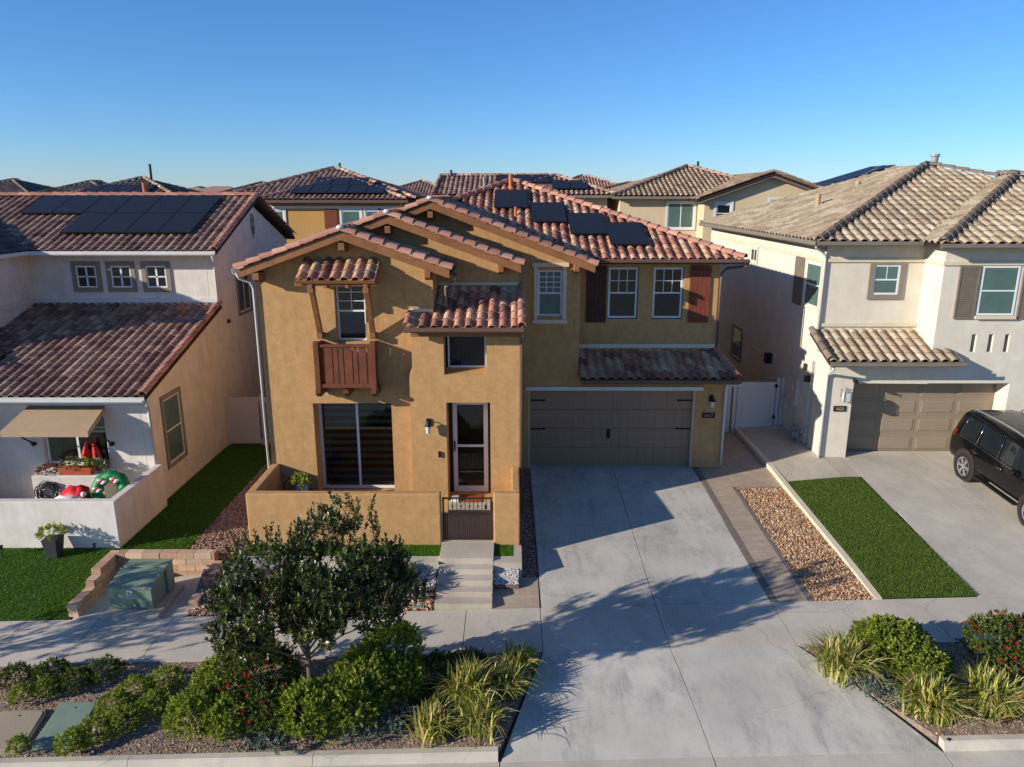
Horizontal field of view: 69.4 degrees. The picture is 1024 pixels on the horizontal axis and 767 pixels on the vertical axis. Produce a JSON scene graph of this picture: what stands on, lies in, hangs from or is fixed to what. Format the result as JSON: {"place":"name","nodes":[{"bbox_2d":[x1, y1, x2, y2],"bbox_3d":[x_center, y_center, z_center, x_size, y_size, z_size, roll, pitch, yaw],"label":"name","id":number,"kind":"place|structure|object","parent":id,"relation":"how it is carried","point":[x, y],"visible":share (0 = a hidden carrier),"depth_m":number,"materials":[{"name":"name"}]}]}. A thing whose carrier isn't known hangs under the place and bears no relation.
{"place":"outdoors","nodes":[
{"label":"outdoors","id":0,"kind":"place"},
{"bbox_2d":[0,498,34,498],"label":"courtyard floor","id":1,"kind":"structure","parent":0,"point":[17,498],"depth_m":20.43,"materials":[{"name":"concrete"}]},
{"bbox_2d":[32,468,117,497],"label":"planter wall","id":2,"kind":"structure","parent":1,"relation":"on","point":[62,482],"depth_m":19.68,"materials":[{"name":"white paint"}]},
{"bbox_2d":[89,470,129,497],"bbox_3d":[-10.207,2.922,18.812,1.038,1.379,0.704,0,14,0],"label":"wreath inflatable","id":3,"kind":"object","parent":1,"relation":"on","point":[102,480],"visible":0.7,"depth_m":18.72,"materials":[{"name":"green fabric"}]},
{"bbox_2d":[0,445,270,620],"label":"lawn","id":4,"kind":"structure","parent":0,"point":[39,585],"depth_m":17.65,"materials":[{"name":"green plant"}]},
{"bbox_2d":[34,521,67,557],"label":"potted plant","id":5,"kind":"object","parent":4,"relation":"on","point":[53,544],"visible":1,"depth_m":17.48,"materials":[{"name":"green plant"}]},
{"bbox_2d":[73,575,200,619],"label":"utility pad floor","id":6,"kind":"structure","parent":0,"point":[100,606],"depth_m":16.17,"materials":[{"name":"concrete"}]},
{"bbox_2d":[102,584,184,620],"bbox_3d":[-8.020,4.805,16.174,1.200,0.210,1.280,0,14,0],"label":"concrete pad","id":7,"kind":"object","parent":6,"relation":"on","point":[159,609],"visible":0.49,"depth_m":15.67,"materials":[{"name":"grey concrete"}]},
{"bbox_2d":[106,559,174,608],"bbox_3d":[-8.074,4.362,16.131,1.008,0.660,1.042,0,14,0],"label":"utility enclosure","id":8,"kind":"object","parent":7,"relation":"on","point":[141,584],"visible":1,"depth_m":15.86,"materials":[{"name":"green metal"}]},
{"bbox_2d":[189,457,271,616],"bbox_3d":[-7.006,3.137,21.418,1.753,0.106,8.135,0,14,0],"label":"side yard gravel","id":9,"kind":"structure","parent":0,"point":[225,520],"depth_m":19.14,"materials":[{"name":"brown gravel"}]},
{"bbox_2d":[0,653,541,757],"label":"mulch bed","id":10,"kind":"object","parent":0,"point":[328,661],"visible":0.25,"depth_m":12.48,"materials":[{"name":"brown gravel"}]},
{"bbox_2d":[0,659,34,691],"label":"shrub","id":11,"kind":"object","parent":10,"relation":"on","point":[15,667],"visible":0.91,"depth_m":13.59,"materials":[{"name":"green plant"}]},
{"bbox_2d":[6,681,37,706],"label":"shrub","id":12,"kind":"object","parent":10,"relation":"on","point":[18,688],"visible":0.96,"depth_m":13.11,"materials":[{"name":"green plant"}]},
{"bbox_2d":[0,710,45,754],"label":"utility cover","id":13,"kind":"object","parent":10,"relation":"on","point":[14,722],"visible":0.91,"depth_m":12.66,"materials":[{"name":"beige concrete"}]},
{"bbox_2d":[30,675,59,700],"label":"shrub","id":14,"kind":"object","parent":10,"relation":"on","point":[52,680],"visible":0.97,"depth_m":13.24,"materials":[{"name":"green plant"}]},
{"bbox_2d":[27,656,72,685],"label":"shrub","id":15,"kind":"object","parent":10,"relation":"on","point":[55,662],"visible":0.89,"depth_m":13.73,"materials":[{"name":"green plant"}]},
{"bbox_2d":[32,702,95,749],"bbox_3d":[-7.630,5.849,12.690,0.691,0.174,1.052,-1,15,-5],"label":"utility cover","id":16,"kind":"object","parent":10,"relation":"on","point":[65,716],"visible":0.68,"depth_m":12.69,"materials":[{"name":"green metal"}]},
{"bbox_2d":[51,724,92,758],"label":"shrub","id":17,"kind":"object","parent":10,"relation":"on","point":[60,739],"visible":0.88,"depth_m":12.01,"materials":[{"name":"green plant"}]},
{"bbox_2d":[54,664,93,693],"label":"shrub","id":18,"kind":"object","parent":10,"relation":"on","point":[75,669],"visible":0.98,"depth_m":13.42,"materials":[{"name":"green plant"}]},
{"bbox_2d":[69,712,117,747],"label":"shrub","id":19,"kind":"object","parent":10,"relation":"on","point":[93,720],"visible":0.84,"depth_m":12.26,"materials":[{"name":"green plant"}]},
{"bbox_2d":[81,653,126,685],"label":"shrub","id":20,"kind":"object","parent":10,"relation":"on","point":[102,661],"visible":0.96,"depth_m":13.68,"materials":[{"name":"green plant"}]},
{"bbox_2d":[92,689,134,716],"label":"shrub","id":21,"kind":"object","parent":10,"relation":"on","point":[99,703],"visible":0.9,"depth_m":12.83,"materials":[{"name":"green plant"}]},
{"bbox_2d":[96,702,147,737],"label":"shrub","id":22,"kind":"object","parent":10,"relation":"on","point":[130,708],"visible":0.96,"depth_m":12.46,"materials":[{"name":"green plant"}]},
{"bbox_2d":[113,673,155,703],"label":"shrub","id":23,"kind":"object","parent":10,"relation":"on","point":[133,678],"visible":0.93,"depth_m":13.16,"materials":[{"name":"green plant"}]},
{"bbox_2d":[135,687,171,718],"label":"shrub","id":24,"kind":"object","parent":10,"relation":"on","point":[146,697],"visible":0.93,"depth_m":12.80,"materials":[{"name":"green plant"}]},
{"bbox_2d":[145,663,188,694],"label":"shrub","id":25,"kind":"object","parent":10,"relation":"on","point":[175,670],"visible":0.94,"depth_m":13.38,"materials":[{"name":"green plant"}]},
{"bbox_2d":[158,652,257,744],"bbox_3d":[-5.003,5.220,12.594,1.660,0.894,1.803,0,14,0],"label":"hedge shrub","id":26,"kind":"object","parent":10,"relation":"on","point":[201,693],"visible":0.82,"depth_m":12.16,"materials":[{"name":"green plant"}]},
{"bbox_2d":[215,615,306,735],"bbox_3d":[-4.303,4.909,12.808,1.846,1.190,2.210,0,14,0],"label":"flowering shrub","id":27,"kind":"object","parent":10,"relation":"on","point":[265,690],"visible":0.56,"depth_m":12.43,"materials":[{"name":"green plant"}]},
{"bbox_2d":[247,714,303,754],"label":"ground cover","id":28,"kind":"object","parent":10,"relation":"on","point":[284,747],"visible":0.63,"depth_m":11.92,"materials":[{"name":"blue plant"}]},
{"bbox_2d":[200,485,428,725],"bbox_3d":[-3.128,3.728,12.127,3.587,4.362,2.213,0,14,0],"label":"street tree","id":29,"kind":"object","parent":10,"relation":"on","point":[305,593],"visible":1,"depth_m":11.64,"materials":[{"name":"green plant"}]},
{"bbox_2d":[271,619,428,740],"bbox_3d":[-2.549,4.934,12.619,1.637,1.207,2.906,12,19,38],"label":"hedge shrub","id":30,"kind":"object","parent":10,"relation":"on","point":[343,681],"visible":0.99,"depth_m":12.37,"materials":[{"name":"green plant"}]},
{"bbox_2d":[335,706,385,745],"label":"ground cover","id":31,"kind":"object","parent":10,"relation":"on","point":[366,730],"visible":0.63,"depth_m":12.09,"materials":[{"name":"blue plant"}]},
{"bbox_2d":[374,698,416,734],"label":"ground cover","id":32,"kind":"object","parent":10,"relation":"on","point":[392,706],"visible":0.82,"depth_m":12.28,"materials":[{"name":"blue plant"}]},
{"bbox_2d":[397,689,468,748],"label":"grass clump","id":33,"kind":"object","parent":10,"relation":"on","point":[431,725],"visible":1,"depth_m":12.13,"materials":[{"name":"green plant"}]},
{"bbox_2d":[398,645,493,723],"bbox_3d":[-1.135,5.265,13.162,1.651,0.723,1.801,0,14,0],"label":"dark shrub","id":34,"kind":"object","parent":10,"relation":"on","point":[436,656],"visible":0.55,"depth_m":13.15,"materials":[{"name":"green plant"}]},
{"bbox_2d":[417,649,517,714],"bbox_3d":[-0.701,5.141,12.852,1.696,0.854,1.730,-13,19,-41],"label":"grass clump","id":35,"kind":"object","parent":10,"relation":"on","point":[465,678],"visible":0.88,"depth_m":12.77,"materials":[{"name":"green plant"}]},
{"bbox_2d":[443,685,519,746],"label":"grass clump","id":36,"kind":"object","parent":10,"relation":"on","point":[480,724],"visible":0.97,"depth_m":12.13,"materials":[{"name":"green plant"}]},
{"bbox_2d":[476,653,540,702],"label":"grass clump","id":37,"kind":"object","parent":10,"relation":"on","point":[512,682],"visible":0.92,"depth_m":12.98,"materials":[{"name":"green plant"}]},
{"bbox_2d":[485,639,545,677],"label":"grass clump","id":38,"kind":"object","parent":10,"relation":"on","point":[521,654],"visible":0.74,"depth_m":13.60,"materials":[{"name":"green plant"}]},
{"bbox_2d":[187,569,518,616],"bbox_3d":[-3.375,4.644,16.133,7.050,0.757,1.080,0,14,0],"label":"planting bed","id":39,"kind":"object","parent":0,"point":[206,580],"visible":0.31,"depth_m":16.26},
{"bbox_2d":[191,586,434,615],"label":"brown rock mulch","id":40,"kind":"object","parent":39,"relation":"on","point":[203,604],"visible":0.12,"depth_m":15.84,"materials":[{"name":"brown gravel"}]},
{"bbox_2d":[230,545,521,578],"bbox_3d":[-3.040,4.135,16.992,6.520,0.500,0.840,0,14,0],"label":"garden edging","id":41,"kind":"object","parent":39,"relation":"on","point":[500,562],"visible":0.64,"depth_m":16.57,"materials":[{"name":"concrete"}]},
{"bbox_2d":[246,544,513,555],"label":"front turf","id":42,"kind":"structure","parent":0,"point":[423,550],"depth_m":17.09,"materials":[{"name":"green plant"}]},
{"bbox_2d":[434,543,493,610],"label":"entry walk","id":43,"kind":"structure","parent":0,"point":[465,579],"depth_m":16.22,"materials":[{"name":"concrete"}]},
{"bbox_2d":[442,511,493,542],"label":"patio floor","id":44,"kind":"structure","parent":0,"point":[468,541],"depth_m":17.85,"materials":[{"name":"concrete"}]},
{"bbox_2d":[259,390,732,438],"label":"backyard ground","id":45,"kind":"structure","parent":0,"point":[268,435],"depth_m":26.95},
{"bbox_2d":[59,164,205,195],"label":"neighbour house","id":46,"kind":"structure","parent":45,"relation":"on","point":[134,184],"depth_m":49.19,"materials":[{"name":"beige paint"}]},
{"bbox_2d":[212,163,428,243],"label":"neighbour house","id":47,"kind":"structure","parent":45,"relation":"on","point":[308,204],"depth_m":43.09,"materials":[{"name":"paint"}]},
{"bbox_2d":[431,170,615,207],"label":"neighbour house","id":48,"kind":"structure","parent":45,"relation":"on","point":[450,184],"depth_m":45.96,"materials":[{"name":"beige paint"}]},
{"bbox_2d":[607,161,823,241],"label":"neighbour house","id":49,"kind":"structure","parent":45,"relation":"on","point":[684,198],"depth_m":44.56,"materials":[{"name":"beige paint"}]},
{"bbox_2d":[665,201,696,229],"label":"window","id":50,"kind":"structure","parent":49,"relation":"in","point":[680,215],"depth_m":44.76,"materials":[{"name":"white plastic"}]},
{"bbox_2d":[814,165,895,185],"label":"neighbour house","id":51,"kind":"structure","parent":45,"relation":"on","point":[857,173],"depth_m":46.52,"materials":[{"name":"beige paint"}]},
{"bbox_2d":[699,154,1023,457],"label":"cream house","id":52,"kind":"structure","parent":45,"relation":"on","point":[883,310],"depth_m":22.25,"materials":[{"name":"paint"}]},
{"bbox_2d":[730,324,742,362],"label":"window","id":53,"kind":"structure","parent":52,"relation":"in","point":[736,335],"depth_m":30.45,"materials":[{"name":"white plastic"}]},
{"bbox_2d":[752,348,764,381],"bbox_3d":[9.220,-0.248,27.769,0.060,2.000,1.100,0,14,0],"label":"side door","id":54,"kind":"structure","parent":52,"relation":"in","point":[758,364],"depth_m":27.59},
{"bbox_2d":[801,258,823,311],"bbox_3d":[9.247,-3.039,22.737,0.085,1.500,1.330,0,14,0],"label":"window","id":55,"kind":"structure","parent":52,"relation":"in","point":[813,271],"depth_m":22.75,"materials":[{"name":"white plastic"}]},
{"bbox_2d":[866,262,906,298],"bbox_3d":[11.080,-3.077,21.924,1.040,1.160,0.085,0,14,0],"label":"window","id":56,"kind":"structure","parent":52,"relation":"in","point":[886,279],"depth_m":21.91,"materials":[{"name":"white plastic"}]},
{"bbox_2d":[846,383,996,450],"bbox_3d":[12.300,0.960,22.527,4.600,2.354,0.055,0,14,0],"label":"garage door","id":57,"kind":"structure","parent":52,"relation":"in","point":[883,417],"depth_m":22.49,"materials":[{"name":"beige metal"}]},
{"bbox_2d":[976,266,1020,314],"bbox_3d":[13.800,-2.636,21.018,1.060,1.400,0.060,0,14,0],"label":"window","id":58,"kind":"structure","parent":52,"relation":"in","point":[999,284],"depth_m":21.00,"materials":[{"name":"white plastic"}]},
{"bbox_2d":[0,596,1023,665],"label":"sidewalk","id":59,"kind":"structure","parent":0,"point":[564,629],"depth_m":14.89,"materials":[{"name":"concrete"}]},
{"bbox_2d":[0,0,1023,188],"label":"sky","id":60,"kind":"structure","parent":0,"point":[205,93],"materials":[{"name":"blue"}]},
{"bbox_2d":[493,577,539,608],"bbox_3d":[0.085,4.608,16.149,0.990,0.203,1.130,0,14,0],"label":"paver strip","id":61,"kind":"object","parent":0,"point":[525,594],"visible":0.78,"depth_m":16.00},
{"bbox_2d":[519,468,536,577],"bbox_3d":[0.380,3.523,19.479,0.380,0.499,5.840,0,14,0],"label":"dark gravel strip","id":62,"kind":"object","parent":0,"point":[531,548],"visible":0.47,"depth_m":18.49,"materials":[{"name":"gravel"}]},
{"bbox_2d":[232,443,939,766],"bbox_3d":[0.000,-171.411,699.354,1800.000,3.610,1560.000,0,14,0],"label":"ground","id":63,"kind":"structure","parent":0,"point":[500,758],"depth_m":12.41,"materials":[{"name":"grey concrete"}]},
{"bbox_2d":[0,178,53,195],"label":"neighbour house","id":64,"kind":"structure","parent":63,"relation":"on","point":[12,185],"depth_m":73.60,"materials":[{"name":"white paint"}]},
{"bbox_2d":[0,464,166,547],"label":"courtyard wall","id":65,"kind":"structure","parent":63,"relation":"on","point":[125,515],"depth_m":17.87,"materials":[{"name":"white paint"}]},
{"bbox_2d":[67,549,218,619],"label":"block wall","id":66,"kind":"structure","parent":63,"relation":"on","point":[105,569],"depth_m":17.20,"materials":[{"name":"beige stone"}]},
{"bbox_2d":[0,182,296,498],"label":"white house","id":67,"kind":"structure","parent":63,"relation":"on","point":[134,315],"depth_m":23.67,"materials":[{"name":"paint"}]},
{"bbox_2d":[0,406,114,445],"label":"awning","id":68,"kind":"object","parent":67,"relation":"attached to","point":[55,421],"depth_m":19.11,"materials":[{"name":"beige fabric"}]},
{"bbox_2d":[45,414,110,462],"bbox_3d":[-11.835,1.427,20.180,1.730,1.550,0.125,0,14,0],"label":"window","id":69,"kind":"structure","parent":67,"relation":"in","point":[62,447],"depth_m":20.29,"materials":[{"name":"white plastic"}]},
{"bbox_2d":[70,261,102,291],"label":"window","id":70,"kind":"structure","parent":67,"relation":"in","point":[86,275],"depth_m":24.17,"materials":[{"name":"white plastic"}]},
{"bbox_2d":[105,261,137,291],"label":"window","id":71,"kind":"structure","parent":67,"relation":"in","point":[121,276],"depth_m":24.17,"materials":[{"name":"white plastic"}]},
{"bbox_2d":[140,261,172,291],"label":"window","id":72,"kind":"structure","parent":67,"relation":"in","point":[156,275],"depth_m":24.17,"materials":[{"name":"white plastic"}]},
{"bbox_2d":[160,386,187,469],"bbox_3d":[-9.697,1.255,21.207,0.085,2.110,1.240,0,14,0],"label":"window","id":73,"kind":"structure","parent":67,"relation":"in","point":[171,402],"depth_m":21.23,"materials":[{"name":"white plastic"}]},
{"bbox_2d":[236,274,252,315],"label":"window","id":74,"kind":"structure","parent":67,"relation":"in","point":[244,293],"depth_m":26.80,"materials":[{"name":"white plastic"}]},
{"bbox_2d":[223,394,269,444],"bbox_3d":[-7.930,1.293,25.120,3.596,1.940,0.136,0,14,0],"label":"vinyl fence","id":75,"kind":"object","parent":63,"relation":"on","point":[242,418],"visible":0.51,"depth_m":25.08,"materials":[{"name":"beige plastic"}]},
{"bbox_2d":[0,746,497,766],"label":"kerb","id":76,"kind":"structure","parent":63,"relation":"on","point":[324,758],"depth_m":11.88,"materials":[{"name":"concrete"}]},
{"bbox_2d":[245,464,519,544],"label":"patio wall","id":77,"kind":"structure","parent":63,"relation":"on","point":[412,517],"depth_m":17.18,"materials":[{"name":"beige paint"}]},
{"bbox_2d":[442,497,491,539],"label":"entry gate","id":78,"kind":"structure","parent":77,"relation":"attached to","point":[482,520],"depth_m":17.29,"materials":[{"name":"brown metal"}]},
{"bbox_2d":[231,174,749,513],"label":"tan house","id":79,"kind":"structure","parent":63,"relation":"on","point":[484,339],"depth_m":19.43,"materials":[{"name":"paint"}]},
{"bbox_2d":[336,286,366,339],"bbox_3d":[-3.930,-1.798,18.211,0.720,1.460,0.125,0,14,0],"label":"window","id":80,"kind":"structure","parent":79,"relation":"in","point":[352,291],"depth_m":18.25,"materials":[{"name":"white plastic"}]},
{"bbox_2d":[318,403,394,487],"bbox_3d":[-4.015,1.570,19.366,1.970,2.480,0.139,0,14,0],"label":"sliding door","id":81,"kind":"structure","parent":79,"relation":"in","point":[320,406],"depth_m":19.43,"materials":[{"name":"black plastic"}]},
{"bbox_2d":[447,337,486,366],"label":"window","id":82,"kind":"structure","parent":79,"relation":"in","point":[462,351],"depth_m":18.44,"materials":[{"name":"white plastic"}]},
{"bbox_2d":[448,403,490,490],"bbox_3d":[-1.085,1.587,19.221,1.090,2.600,0.230,0,14,0],"label":"front door","id":83,"kind":"structure","parent":79,"relation":"in","point":[469,423],"depth_m":19.24,"materials":[{"name":"white plastic"}]},
{"bbox_2d":[538,270,561,315],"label":"window","id":84,"kind":"structure","parent":79,"relation":"in","point":[549,281],"depth_m":20.98,"materials":[{"name":"white plastic"}]},
{"bbox_2d":[530,391,692,464],"bbox_3d":[2.920,1.312,22.086,4.960,2.412,0.145,0,14,0],"label":"garage door","id":85,"kind":"structure","parent":79,"relation":"in","point":[567,427],"depth_m":22.10,"materials":[{"name":"brown metal"}]},
{"bbox_2d":[607,267,637,317],"bbox_3d":[3.290,-2.702,22.034,0.860,1.500,0.060,0,14,0],"label":"window","id":86,"kind":"structure","parent":79,"relation":"in","point":[609,276],"depth_m":22.00,"materials":[{"name":"white plastic"}]},
{"bbox_2d":[652,267,683,317],"bbox_3d":[4.625,-2.702,22.034,0.870,1.500,0.060,0,14,0],"label":"window","id":87,"kind":"structure","parent":79,"relation":"in","point":[682,268],"depth_m":22.00,"materials":[{"name":"white plastic"}]},
{"bbox_2d":[307,750,1023,766],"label":"gutter pan","id":88,"kind":"object","parent":63,"relation":"on","point":[1001,758],"visible":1,"depth_m":11.68,"materials":[{"name":"concrete"}]},
{"bbox_2d":[734,427,881,599],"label":"lot kerb","id":89,"kind":"structure","parent":63,"relation":"on","point":[806,510],"depth_m":19.11,"materials":[{"name":"beige concrete"}]},
{"bbox_2d":[938,734,1023,752],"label":"kerb","id":90,"kind":"structure","parent":63,"relation":"on","point":[985,742],"depth_m":11.79,"materials":[{"name":"concrete"}]},
{"bbox_2d":[501,465,941,761],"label":"driveway","id":91,"kind":"structure","parent":0,"point":[638,704],"depth_m":13.59,"materials":[{"name":"concrete"}]},
{"bbox_2d":[693,467,812,601],"bbox_3d":[5.885,3.180,20.505,0.890,0.451,10.280,0,14,0],"label":"paver border","id":92,"kind":"object","parent":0,"point":[769,593],"visible":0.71,"depth_m":17.89,"materials":[{"name":"grey concrete"}]},
{"bbox_2d":[699,432,807,601],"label":"paver path","id":93,"kind":"structure","parent":0,"point":[743,466],"depth_m":20.07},
{"bbox_2d":[739,424,860,480],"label":"side path","id":94,"kind":"structure","parent":0,"point":[789,459],"depth_m":22.36,"materials":[{"name":"concrete"}]},
{"bbox_2d":[724,377,785,431],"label":"vinyl gate","id":95,"kind":"structure","parent":94,"relation":"on","point":[755,404],"depth_m":25.25,"materials":[{"name":"white plastic"}]},
{"bbox_2d":[737,487,874,600],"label":"brown gravel","id":96,"kind":"structure","parent":0,"point":[783,524],"depth_m":17.63,"materials":[{"name":"brown gravel"}]},
{"bbox_2d":[787,476,977,598],"bbox_3d":[8.835,3.647,18.256,2.070,0.619,5.670,0,14,0],"label":"turf strip","id":97,"kind":"object","parent":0,"point":[897,575],"visible":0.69,"depth_m":17.39,"materials":[{"name":"green plant"}]},
{"bbox_2d":[800,641,1023,745],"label":"mulch bed by driveway","id":98,"kind":"object","parent":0,"point":[929,736],"visible":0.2,"depth_m":12.38,"materials":[{"name":"brown soil"}]},
{"bbox_2d":[791,626,898,687],"bbox_3d":[5.949,4.825,13.272,1.914,0.821,1.725,0,14,0],"label":"grass clump","id":99,"kind":"object","parent":98,"relation":"on","point":[841,657],"visible":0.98,"depth_m":13.12,"materials":[{"name":"green plant"}]},
{"bbox_2d":[858,673,907,710],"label":"ground cover","id":100,"kind":"object","parent":98,"relation":"on","point":[887,680],"visible":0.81,"depth_m":12.59,"materials":[{"name":"blue plant"}]},
{"bbox_2d":[846,612,955,684],"bbox_3d":[6.968,4.633,13.232,1.543,0.899,1.758,0,14,0],"label":"round bush","id":101,"kind":"object","parent":98,"relation":"on","point":[903,643],"visible":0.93,"depth_m":13.05,"materials":[{"name":"green plant"}]},
{"bbox_2d":[878,665,992,729],"bbox_3d":[6.890,5.138,12.231,1.818,0.809,1.726,0,14,0],"label":"grass clump","id":102,"kind":"object","parent":98,"relation":"on","point":[930,699],"visible":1,"depth_m":12.13,"materials":[{"name":"green plant"}]},
{"bbox_2d":[941,652,1023,724],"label":"grass clump","id":103,"kind":"object","parent":98,"relation":"on","point":[999,692],"visible":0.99,"depth_m":12.20,"materials":[{"name":"green plant"}]},
{"bbox_2d":[955,608,1023,676],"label":"flowering shrub","id":104,"kind":"object","parent":98,"relation":"on","point":[1012,629],"visible":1,"depth_m":13.26,"materials":[{"name":"green plant"}]},
{"bbox_2d":[841,451,1023,596],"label":"neighbour driveway","id":105,"kind":"structure","parent":0,"point":[971,534],"depth_m":18.87,"materials":[{"name":"concrete"}]},
{"bbox_2d":[949,409,1023,525],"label":"parked suv","id":106,"kind":"object","parent":105,"relation":"on","point":[988,445],"visible":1,"depth_m":19.67,"materials":[{"name":"black paint"}]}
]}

